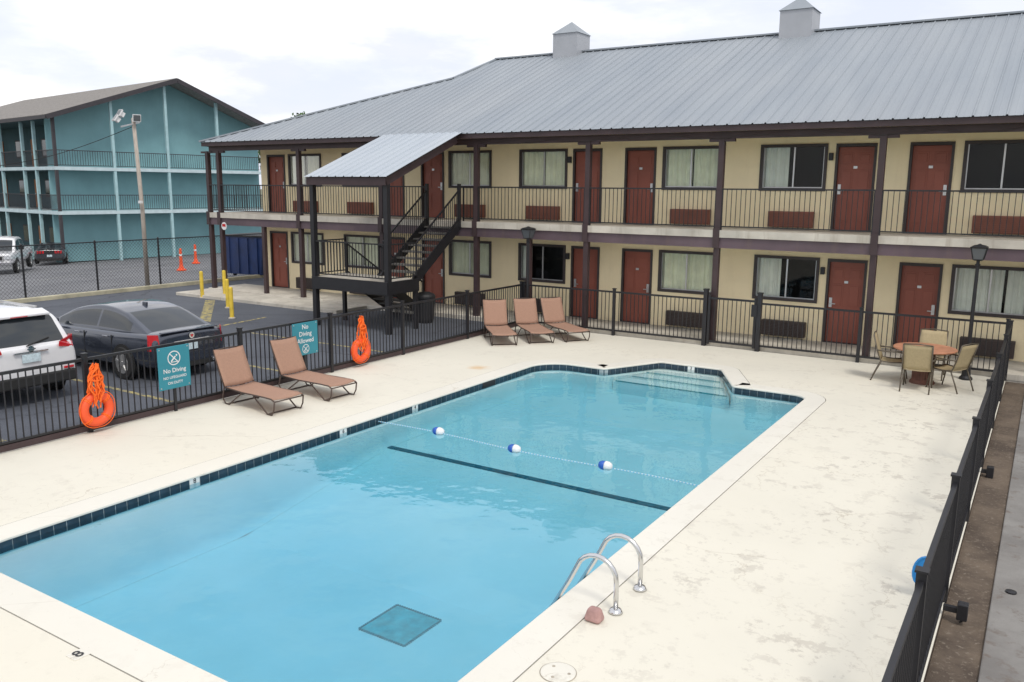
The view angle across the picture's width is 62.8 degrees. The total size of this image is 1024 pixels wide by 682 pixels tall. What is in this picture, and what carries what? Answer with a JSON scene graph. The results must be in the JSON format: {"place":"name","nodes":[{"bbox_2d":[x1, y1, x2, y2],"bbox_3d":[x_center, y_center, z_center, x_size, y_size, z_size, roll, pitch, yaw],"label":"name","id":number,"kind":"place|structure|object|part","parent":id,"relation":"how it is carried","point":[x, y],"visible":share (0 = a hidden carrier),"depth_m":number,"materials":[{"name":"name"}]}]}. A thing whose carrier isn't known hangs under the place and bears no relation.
{"place":"outdoors","nodes":[
{"label":"outdoors","id":0,"kind":"place"},
{"bbox_2d":[0,253,247,299],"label":"neighbour lot","id":1,"kind":"structure","parent":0,"point":[12,279],"depth_m":41.97,"materials":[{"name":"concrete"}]},
{"bbox_2d":[0,236,32,272],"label":"pickup truck","id":2,"kind":"object","parent":1,"relation":"on","point":[10,240],"visible":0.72,"depth_m":46.66,"materials":[{"name":"white metal"}]},
{"bbox_2d":[34,242,68,263],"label":"coupe","id":3,"kind":"object","parent":1,"relation":"on","point":[40,255],"visible":0.68,"depth_m":54.51,"materials":[{"name":"black metal"}]},
{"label":"rear window","id":4,"kind":"part","parent":3,"relation":"part of","materials":[{"name":"black glass"}]},
{"bbox_2d":[111,109,149,285],"bbox_3d":[-14.328,-5.289,31.676,0.402,6.636,1.041,10,14,43],"label":"utility pole","id":5,"kind":"object","parent":1,"relation":"on","point":[135,119],"visible":0.9,"depth_m":31.81,"materials":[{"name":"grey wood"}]},
{"bbox_2d":[0,127,130,165],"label":"overhead cable","id":6,"kind":"object","parent":5,"relation":"attached to","point":[65,151],"visible":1,"depth_m":30.62,"materials":[{"name":"rubber"}]},
{"bbox_2d":[0,233,261,299],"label":"chain link fence","id":7,"kind":"object","parent":1,"relation":"on","point":[21,251],"visible":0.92,"depth_m":30.62,"materials":[{"name":"black metal"}]},
{"bbox_2d":[177,248,185,270],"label":"traffic delineator","id":8,"kind":"object","parent":1,"relation":"on","point":[181,266],"visible":0.83,"depth_m":43.20,"materials":[{"name":"orange plastic"}]},
{"bbox_2d":[192,244,199,263],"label":"traffic delineator","id":9,"kind":"object","parent":1,"relation":"on","point":[195,258],"visible":0.93,"depth_m":50.02,"materials":[{"name":"orange plastic"}]},
{"bbox_2d":[225,232,262,275],"bbox_3d":[-11.271,-3.868,37.576,2.260,1.820,2.290,5,11,24],"label":"dumpster","id":10,"kind":"object","parent":1,"relation":"on","point":[255,256],"visible":0.6,"depth_m":36.53,"materials":[{"name":"blue metal"}]},
{"bbox_2d":[0,78,264,263],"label":"teal building","id":11,"kind":"structure","parent":0,"point":[88,193],"depth_m":60.28,"materials":[{"name":"teal paint"}]},
{"bbox_2d":[15,140,21,157],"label":"window","id":12,"kind":"structure","parent":11,"relation":"in","point":[17,143],"depth_m":63.69,"materials":[{"name":"grey glass"}]},
{"bbox_2d":[19,179,24,193],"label":"window","id":13,"kind":"structure","parent":11,"relation":"in","point":[21,181],"depth_m":64.21,"materials":[{"name":"grey glass"}]},
{"bbox_2d":[23,224,28,241],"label":"window","id":14,"kind":"structure","parent":11,"relation":"in","point":[25,227],"depth_m":64.87,"materials":[{"name":"grey glass"}]},
{"bbox_2d":[30,139,38,166],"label":"door","id":15,"kind":"structure","parent":11,"relation":"in","point":[30,139],"depth_m":62.15,"materials":[{"name":"metal"}]},
{"bbox_2d":[34,179,41,205],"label":"door","id":16,"kind":"structure","parent":11,"relation":"in","point":[34,179],"depth_m":62.69,"materials":[{"name":"metal"}]},
{"bbox_2d":[38,226,44,243],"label":"door","id":17,"kind":"structure","parent":11,"relation":"in","point":[38,226],"depth_m":63.29,"materials":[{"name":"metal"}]},
{"bbox_2d":[41,138,46,156],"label":"window","id":18,"kind":"structure","parent":11,"relation":"in","point":[43,143],"depth_m":60.84,"materials":[{"name":"grey glass"}]},
{"bbox_2d":[45,179,49,196],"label":"window","id":19,"kind":"structure","parent":11,"relation":"in","point":[47,188],"depth_m":61.32,"materials":[{"name":"grey glass"}]},
{"bbox_2d":[49,226,53,241],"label":"window","id":20,"kind":"structure","parent":11,"relation":"in","point":[51,233],"depth_m":61.96,"materials":[{"name":"grey glass"}]},
{"bbox_2d":[176,289,366,313],"bbox_3d":[-8.470,-1.379,28.936,7.950,0.175,1.400,7,12,32],"label":"apron","id":21,"kind":"object","parent":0,"point":[285,302],"visible":0.69,"depth_m":28.40,"materials":[{"name":"concrete"}]},
{"bbox_2d":[304,131,462,334],"bbox_3d":[-3.524,-3.251,24.206,3.035,5.559,3.625,7,12,32],"label":"outdoor staircase","id":22,"kind":"structure","parent":0,"point":[385,161],"depth_m":23.55,"materials":[{"name":"metal"}]},
{"bbox_2d":[0,326,1005,681],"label":"pool deck","id":23,"kind":"structure","parent":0,"point":[798,550],"depth_m":10.56,"materials":[{"name":"paint"}]},
{"bbox_2d":[66,648,90,660],"bbox_3d":[-3.636,2.627,7.037,0.140,0.011,0.140,7,12,32],"label":"deck marker","id":24,"kind":"object","parent":23,"relation":"on","point":[78,654],"visible":1,"depth_m":7.03,"materials":[{"name":"tile"}]},
{"bbox_2d":[213,345,303,415],"bbox_3d":[-4.544,0.680,15.004,1.726,0.970,0.648,8,13,36],"label":"sun lounger","id":25,"kind":"object","parent":23,"relation":"on","point":[233,367],"visible":1,"depth_m":15.21,"materials":[{"name":"fabric"}]},
{"bbox_2d":[0,281,522,452],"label":"pool fence","id":26,"kind":"object","parent":23,"relation":"on","point":[59,433],"visible":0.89,"depth_m":15.47,"materials":[{"name":"black metal"}]},
{"bbox_2d":[79,363,115,427],"bbox_3d":[-6.577,0.854,13.270,0.245,1.051,0.594,7,12,32],"label":"life ring","id":27,"kind":"object","parent":26,"relation":"hanging from","point":[94,397],"visible":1,"depth_m":13.19,"materials":[{"name":"orange plastic"}]},
{"bbox_2d":[157,343,190,410],"bbox_3d":[-5.855,0.653,14.559,0.056,1.158,0.630,7,12,32],"label":"pool sign","id":28,"kind":"object","parent":26,"relation":"attached to","point":[173,362],"visible":1,"depth_m":14.52,"materials":[{"name":"metal"}]},
{"bbox_2d":[292,320,317,370],"bbox_3d":[-4.212,0.199,17.088,0.056,1.176,0.685,7,12,32],"label":"pool sign","id":29,"kind":"object","parent":26,"relation":"attached to","point":[305,334],"visible":0.95,"depth_m":17.08,"materials":[{"name":"metal"}]},
{"bbox_2d":[351,316,370,363],"bbox_3d":[-3.305,-0.036,18.317,0.237,1.056,0.575,7,12,32],"label":"life ring","id":30,"kind":"object","parent":26,"relation":"hanging from","point":[361,340],"visible":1,"depth_m":18.25,"materials":[{"name":"orange plastic"}]},
{"bbox_2d":[269,336,356,400],"bbox_3d":[-3.796,0.507,15.993,1.726,0.970,0.648,8,13,35],"label":"sun lounger","id":31,"kind":"object","parent":23,"relation":"on","point":[288,357],"visible":0.97,"depth_m":16.20,"materials":[{"name":"fabric"}]},
{"bbox_2d":[0,363,803,681],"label":"pool basin","id":32,"kind":"object","parent":23,"relation":"in","point":[376,551],"visible":0.79,"depth_m":11.67,"materials":[{"name":"paint"}]},
{"bbox_2d":[0,358,824,681],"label":"coping","id":33,"kind":"object","parent":23,"relation":"on","point":[520,652],"visible":0.99,"depth_m":9.09,"materials":[{"name":"paint"}]},
{"bbox_2d":[482,299,517,345],"bbox_3d":[-0.324,-0.495,21.678,0.648,0.970,1.726,-1,10,-10],"label":"sun lounger","id":34,"kind":"object","parent":23,"relation":"on","point":[494,311],"visible":1,"depth_m":22.27,"materials":[{"name":"fabric"}]},
{"bbox_2d":[521,226,535,297],"bbox_3d":[0.441,-1.776,23.527,0.328,2.850,0.328,7,12,32],"label":"lamp post","id":35,"kind":"object","parent":23,"relation":"on","point":[528,232],"visible":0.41,"depth_m":23.33,"materials":[{"name":"black metal"}]},
{"bbox_2d":[513,298,554,343],"bbox_3d":[0.556,-0.545,21.998,0.648,0.970,1.726,-2,11,-15],"label":"sun lounger","id":36,"kind":"object","parent":23,"relation":"on","point":[525,313],"visible":0.95,"depth_m":22.56,"materials":[{"name":"fabric"}]},
{"bbox_2d":[539,662,576,681],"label":"skimmer lid","id":37,"kind":"object","parent":23,"relation":"on","point":[557,672],"visible":1,"depth_m":6.83,"materials":[{"name":"paint"}]},
{"bbox_2d":[540,297,589,341],"bbox_3d":[1.388,-0.586,22.264,0.648,0.970,1.726,-4,11,-23],"label":"sun lounger","id":38,"kind":"object","parent":23,"relation":"on","point":[552,311],"visible":0.94,"depth_m":22.78,"materials":[{"name":"fabric"}]},
{"bbox_2d":[584,606,603,623],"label":"rock","id":39,"kind":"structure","parent":23,"relation":"on","point":[594,614],"depth_m":7.62,"materials":[{"name":"pink stone"}]},
{"bbox_2d":[549,533,646,615],"bbox_3d":[0.820,2.636,8.265,0.830,1.435,0.690,7,12,32],"label":"pool ladder","id":40,"kind":"object","parent":23,"relation":"attached to","point":[615,610],"visible":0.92,"depth_m":8.11,"materials":[{"name":"silver metal"}]},
{"bbox_2d":[523,281,1010,371],"bbox_3d":[5.383,-0.455,20.890,12.040,1.280,0.090,7,12,32],"label":"pool fence","id":41,"kind":"object","parent":23,"relation":"on","point":[860,312],"visible":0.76,"depth_m":20.16,"materials":[{"name":"black metal"}]},
{"bbox_2d":[701,288,763,351],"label":"pool gate","id":42,"kind":"structure","parent":41,"relation":"attached to","point":[756,311],"depth_m":20.80,"materials":[{"name":"black metal"}]},
{"bbox_2d":[870,331,907,383],"bbox_3d":[7.922,0.320,17.567,0.707,0.998,0.630,6,12,27],"label":"patio chair","id":43,"kind":"object","parent":23,"relation":"on","point":[882,358],"visible":0.84,"depth_m":17.56,"materials":[{"name":"beige fabric"}]},
{"bbox_2d":[899,343,936,394],"bbox_3d":[8.050,0.488,16.649,0.630,0.998,0.707,7,12,30],"label":"patio chair","id":44,"kind":"object","parent":23,"relation":"on","point":[914,357],"visible":1,"depth_m":16.41,"materials":[{"name":"beige fabric"}]},
{"bbox_2d":[893,342,957,384],"bbox_3d":[8.479,0.494,17.299,1.200,0.752,1.200,7,12,32],"label":"patio table","id":45,"kind":"object","parent":23,"relation":"on","point":[919,378],"visible":0.56,"depth_m":17.18,"materials":[{"name":"brown wood"}]},
{"bbox_2d":[919,328,948,380],"bbox_3d":[8.925,0.274,17.874,0.630,0.998,0.707,7,12,30],"label":"patio chair","id":46,"kind":"object","parent":23,"relation":"on","point":[929,335],"visible":0.43,"depth_m":18.04,"materials":[{"name":"beige fabric"}]},
{"bbox_2d":[881,320,1013,681],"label":"pool fence","id":47,"kind":"object","parent":23,"relation":"on","point":[909,655],"visible":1,"depth_m":7.47,"materials":[{"name":"black metal"}]},
{"bbox_2d":[912,556,925,582],"bbox_3d":[4.003,2.282,8.080,0.291,0.431,0.084,0,10,-2],"label":"life ring","id":48,"kind":"object","parent":47,"relation":"hanging from","point":[920,561],"visible":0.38,"depth_m":8.07,"materials":[{"name":"blue plastic"}]},
{"bbox_2d":[943,600,968,622],"bbox_3d":[4.115,2.516,7.794,0.205,0.208,0.100,7,12,32],"label":"fence light","id":49,"kind":"object","parent":47,"relation":"attached to","point":[960,609],"visible":1,"depth_m":7.74,"materials":[{"name":"black metal"}]},
{"bbox_2d":[981,465,993,478],"bbox_3d":[6.691,1.838,11.814,0.155,0.162,0.100,7,12,32],"label":"fence light","id":50,"kind":"object","parent":47,"relation":"attached to","point":[989,471],"visible":1,"depth_m":11.76,"materials":[{"name":"black metal"}]},
{"bbox_2d":[925,343,978,393],"bbox_3d":[8.771,0.480,16.729,0.630,0.998,0.707,-5,12,-29],"label":"patio chair","id":51,"kind":"object","parent":23,"relation":"on","point":[965,358],"visible":0.91,"depth_m":16.53,"materials":[{"name":"beige fabric"}]},
{"bbox_2d":[959,244,988,380],"bbox_3d":[9.588,-0.594,17.473,0.328,2.850,0.328,7,12,32],"label":"lamp post","id":52,"kind":"object","parent":23,"relation":"on","point":[978,252],"visible":0.7,"depth_m":17.35,"materials":[{"name":"black metal"}]},
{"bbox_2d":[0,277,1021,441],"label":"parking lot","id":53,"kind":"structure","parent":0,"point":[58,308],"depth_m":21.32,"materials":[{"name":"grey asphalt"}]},
{"bbox_2d":[0,300,75,392],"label":"suv","id":54,"kind":"object","parent":53,"relation":"on","point":[31,335],"visible":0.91,"depth_m":15.12,"materials":[{"name":"white metal"}]},
{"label":"rear window","id":55,"kind":"part","parent":54,"relation":"part of","materials":[{"name":"grey glass"}]},
{"bbox_2d":[71,379,171,401],"bbox_3d":[-8.479,0.837,16.823,5.300,0.001,0.100,7,12,32],"label":"parking line","id":56,"kind":"object","parent":53,"relation":"on","point":[154,397],"depth_m":16.07,"materials":[{"name":"paint"}]},
{"bbox_2d":[3,275,263,302],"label":"kerb","id":57,"kind":"structure","parent":53,"relation":"on","point":[79,294],"depth_m":31.05,"materials":[{"name":"paint"}]},
{"bbox_2d":[56,299,222,379],"bbox_3d":[-8.616,-0.196,18.549,4.863,1.500,2.100,7,12,32],"label":"sedan","id":58,"kind":"object","parent":53,"relation":"on","point":[109,327],"visible":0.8,"depth_m":17.47,"materials":[{"name":"black metal"}]},
{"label":"side window","id":59,"kind":"part","parent":58,"relation":"part of","materials":[{"name":"grey glass"}]},
{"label":"side window","id":60,"kind":"part","parent":58,"relation":"part of","materials":[{"name":"grey glass"}]},
{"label":"rear window","id":61,"kind":"part","parent":58,"relation":"part of","materials":[{"name":"grey glass"}]},
{"bbox_2d":[199,271,203,297],"bbox_3d":[-10.957,-1.994,29.638,0.200,0.950,0.195,7,12,32],"label":"bollard","id":62,"kind":"object","parent":53,"relation":"on","point":[201,283],"visible":1,"depth_m":29.59,"materials":[{"name":"yellow metal"}]},
{"bbox_2d":[200,300,214,321],"bbox_3d":[-9.723,-0.993,26.826,0.320,0.001,5.022,-3,11,-17],"label":"parking line","id":63,"kind":"object","parent":53,"relation":"on","point":[206,313],"visible":0.8,"depth_m":26.70,"materials":[{"name":"yellow paint"}]},
{"bbox_2d":[222,270,225,293],"bbox_3d":[-10.294,-2.061,30.043,0.200,0.950,0.195,7,12,32],"label":"bollard","id":64,"kind":"object","parent":53,"relation":"on","point":[223,275],"visible":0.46,"depth_m":29.97,"materials":[{"name":"yellow metal"}]},
{"bbox_2d":[225,279,228,307],"bbox_3d":[-9.242,-1.545,27.255,0.200,0.950,0.195,7,12,32],"label":"bollard","id":65,"kind":"object","parent":53,"relation":"on","point":[226,291],"visible":0.79,"depth_m":27.20,"materials":[{"name":"yellow metal"}]},
{"bbox_2d":[228,287,235,318],"bbox_3d":[-8.397,-1.147,25.105,0.200,0.950,0.195,7,12,32],"label":"bollard","id":66,"kind":"object","parent":53,"relation":"on","point":[231,304],"visible":1,"depth_m":25.06,"materials":[{"name":"yellow metal"}]},
{"bbox_2d":[221,317,265,325],"bbox_3d":[-7.874,-0.573,24.606,0.120,0.001,1.965,5,11,25],"label":"parking line","id":67,"kind":"object","parent":53,"relation":"on","point":[243,321],"visible":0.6,"depth_m":24.60,"materials":[{"name":"yellow paint"}]},
{"bbox_2d":[236,330,384,351],"bbox_3d":[-5.339,-0.014,21.660,5.300,0.001,0.100,7,12,32],"label":"parking line","id":68,"kind":"object","parent":53,"relation":"on","point":[319,342],"visible":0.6,"depth_m":21.26,"materials":[{"name":"yellow paint"}]},
{"bbox_2d":[418,291,435,323],"bbox_3d":[-2.552,-0.997,24.680,0.620,0.910,0.620,7,12,32],"label":"trash can","id":69,"kind":"object","parent":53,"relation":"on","point":[424,295],"visible":0.71,"depth_m":24.46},
{"bbox_2d":[0,0,1023,188],"label":"sky","id":70,"kind":"structure","parent":0,"point":[270,61],"materials":[{"name":"white"}]},
{"bbox_2d":[62,189,998,658],"bbox_3d":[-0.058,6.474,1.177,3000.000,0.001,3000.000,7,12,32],"label":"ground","id":71,"kind":"structure","parent":0,"point":[262,207],"depth_m":263.61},
{"bbox_2d":[258,111,306,166],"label":"tree","id":72,"kind":"object","parent":71,"relation":"on","point":[298,114],"depth_m":77.99,"materials":[{"name":"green plant"}]},
{"bbox_2d":[199,0,1023,361],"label":"motel building","id":73,"kind":"structure","parent":0,"point":[799,158],"depth_m":22.72,"materials":[{"name":"paint"}]},
{"bbox_2d":[221,222,226,229],"bbox_3d":[-10.499,-4.190,30.604,0.280,0.280,0.020,7,12,32],"label":"round sign","id":74,"kind":"object","parent":73,"relation":"attached to","point":[224,226],"visible":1,"depth_m":30.59,"materials":[{"name":"white metal"}]},
{"bbox_2d":[266,155,286,212],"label":"door","id":75,"kind":"structure","parent":73,"relation":"in","point":[275,163],"depth_m":31.29,"materials":[{"name":"wood"}]},
{"bbox_2d":[270,231,289,287],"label":"door","id":76,"kind":"structure","parent":73,"relation":"in","point":[278,239],"depth_m":31.81,"materials":[{"name":"wood"}]},
{"bbox_2d":[287,154,321,186],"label":"window","id":77,"kind":"structure","parent":73,"relation":"in","point":[314,160],"depth_m":30.50,"materials":[{"name":"metal"}]},
{"bbox_2d":[290,232,323,264],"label":"window","id":78,"kind":"structure","parent":73,"relation":"in","point":[294,235],"depth_m":31.05,"materials":[{"name":"metal"}]},
{"bbox_2d":[341,153,378,185],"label":"window","id":79,"kind":"structure","parent":73,"relation":"in","point":[342,154],"depth_m":29.11,"materials":[{"name":"metal"}]},
{"bbox_2d":[344,234,379,268],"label":"window","id":80,"kind":"structure","parent":73,"relation":"in","point":[349,238],"depth_m":29.51,"materials":[{"name":"glass"}]},
{"bbox_2d":[390,176,404,216],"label":"door","id":81,"kind":"structure","parent":73,"relation":"in","point":[399,182],"depth_m":28.30,"materials":[{"name":"wood"}]},
{"bbox_2d":[391,237,405,298],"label":"door","id":82,"kind":"structure","parent":73,"relation":"in","point":[395,240],"depth_m":28.66,"materials":[{"name":"wood"}]},
{"bbox_2d":[421,152,443,217],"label":"door","id":83,"kind":"structure","parent":73,"relation":"in","point":[432,171],"depth_m":27.40,"materials":[{"name":"wood"}]},
{"bbox_2d":[421,240,444,303],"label":"door","id":84,"kind":"structure","parent":73,"relation":"in","point":[434,279],"depth_m":27.91,"materials":[{"name":"wood"}]},
{"bbox_2d":[449,240,490,277],"bbox_3d":[-1.316,-2.663,27.061,1.660,1.160,0.200,7,12,32],"label":"window","id":85,"kind":"structure","parent":73,"relation":"in","point":[460,251],"depth_m":27.18,"materials":[{"name":"glass"}]},
{"bbox_2d":[448,150,491,187],"bbox_3d":[-1.291,-5.428,26.557,1.660,1.160,0.198,7,12,32],"label":"window","id":86,"kind":"structure","parent":73,"relation":"in","point":[462,160],"depth_m":26.67,"materials":[{"name":"metal"}]},
{"bbox_2d":[518,243,565,283],"bbox_3d":[0.942,-2.385,25.643,1.660,1.160,0.198,7,12,32],"label":"window","id":87,"kind":"structure","parent":73,"relation":"in","point":[521,246],"depth_m":25.70,"materials":[{"name":"glass"}]},
{"bbox_2d":[519,149,567,188],"bbox_3d":[0.966,-5.150,25.141,1.660,1.160,0.198,7,12,32],"label":"window","id":88,"kind":"structure","parent":73,"relation":"in","point":[534,159],"depth_m":25.17,"materials":[{"name":"metal"}]},
{"bbox_2d":[570,246,599,318],"bbox_3d":[2.177,-1.744,24.919,0.940,2.120,0.130,7,12,32],"label":"door","id":89,"kind":"structure","parent":73,"relation":"in","point":[576,251],"depth_m":24.93,"materials":[{"name":"wood"}]},
{"bbox_2d":[572,148,602,222],"bbox_3d":[2.202,-4.509,24.417,0.940,2.120,0.130,7,12,32],"label":"door","id":90,"kind":"structure","parent":73,"relation":"in","point":[578,154],"depth_m":24.42,"materials":[{"name":"wood"}]},
{"bbox_2d":[620,248,652,323],"bbox_3d":[3.575,-1.572,24.041,0.940,2.120,0.130,7,12,32],"label":"door","id":91,"kind":"structure","parent":73,"relation":"in","point":[636,269],"depth_m":24.04,"materials":[{"name":"wood"}]},
{"bbox_2d":[623,147,656,224],"bbox_3d":[3.600,-4.337,23.539,0.940,2.120,0.130,7,12,32],"label":"door","id":92,"kind":"structure","parent":73,"relation":"in","point":[640,166],"depth_m":23.54,"materials":[{"name":"wood"}]},
{"bbox_2d":[657,250,712,294],"bbox_3d":[4.851,-1.904,23.191,1.660,1.160,0.200,7,12,32],"label":"window","id":93,"kind":"structure","parent":73,"relation":"in","point":[690,272],"depth_m":23.25,"materials":[{"name":"glass"}]},
{"bbox_2d":[661,146,718,189],"bbox_3d":[4.876,-4.669,22.689,1.660,1.160,0.200,7,12,32],"label":"window","id":94,"kind":"structure","parent":73,"relation":"in","point":[677,162],"depth_m":22.74,"materials":[{"name":"metal"}]},
{"bbox_2d":[752,254,819,302],"bbox_3d":[7.109,-1.627,21.774,1.660,1.160,0.200,7,12,32],"label":"window","id":95,"kind":"structure","parent":73,"relation":"in","point":[767,268],"depth_m":21.98,"materials":[{"name":"glass"}]},
{"bbox_2d":[758,143,828,190],"bbox_3d":[7.133,-4.391,21.271,1.660,1.160,0.198,7,12,32],"label":"window","id":96,"kind":"structure","parent":73,"relation":"in","point":[774,158],"depth_m":21.49,"materials":[{"name":"glass"}]},
{"bbox_2d":[822,259,867,345],"bbox_3d":[8.344,-0.986,21.049,0.940,2.120,0.130,7,12,32],"label":"door","id":97,"kind":"structure","parent":73,"relation":"in","point":[845,278],"depth_m":21.05,"materials":[{"name":"wood"}]},
{"bbox_2d":[830,143,877,231],"bbox_3d":[8.369,-3.750,20.547,0.940,2.120,0.130,7,12,32],"label":"door","id":98,"kind":"structure","parent":73,"relation":"in","point":[855,163],"depth_m":20.54,"materials":[{"name":"wood"}]},
{"bbox_2d":[892,262,942,348],"bbox_3d":[9.743,-0.814,20.172,0.940,2.120,0.130,7,12,32],"label":"door","id":99,"kind":"structure","parent":73,"relation":"in","point":[919,284],"depth_m":20.15,"materials":[{"name":"wood"}]},
{"bbox_2d":[903,141,955,234],"bbox_3d":[9.767,-3.578,19.669,0.940,2.120,0.130,7,12,32],"label":"door","id":100,"kind":"structure","parent":73,"relation":"in","point":[930,167],"depth_m":19.66,"materials":[{"name":"wood"}]},
{"bbox_2d":[947,264,1023,318],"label":"window","id":101,"kind":"structure","parent":73,"relation":"in","point":[991,279],"depth_m":19.37,"materials":[{"name":"fabric"}]},
{"bbox_2d":[960,139,1023,192],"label":"window","id":102,"kind":"structure","parent":73,"relation":"in","point":[967,143],"depth_m":18.94,"materials":[{"name":"glass"}]},
{"bbox_2d":[208,284,1023,383],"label":"walkway","id":103,"kind":"structure","parent":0,"point":[1015,373],"depth_m":22.11,"materials":[{"name":"concrete"}]},
{"bbox_2d":[925,382,1023,681],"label":"dirt strip","id":104,"kind":"object","parent":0,"point":[957,652],"visible":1,"depth_m":9.11,"materials":[{"name":"brown soil"}]},
{"bbox_2d":[978,400,1023,681],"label":"side path","id":105,"kind":"structure","parent":0,"point":[1002,659],"depth_m":8.21,"materials":[{"name":"concrete"}]},
{"bbox_2d":[1005,589,1016,594],"bbox_3d":[4.961,2.492,8.344,0.100,0.020,0.100,7,12,32],"label":"drain cap","id":106,"kind":"object","parent":105,"relation":"on","point":[1010,591],"visible":1,"depth_m":8.33,"materials":[{"name":"black metal"}]},
{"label":"water","id":107,"kind":"structure","parent":0,"visible":0},
{"bbox_2d":[378,421,697,485],"bbox_3d":[0.152,1.671,12.969,5.851,0.140,0.232,7,12,32],"label":"float rope","id":108,"kind":"object","parent":107,"relation":"on","point":[516,449],"visible":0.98,"depth_m":12.91,"materials":[{"name":"white paint"}]}
]}

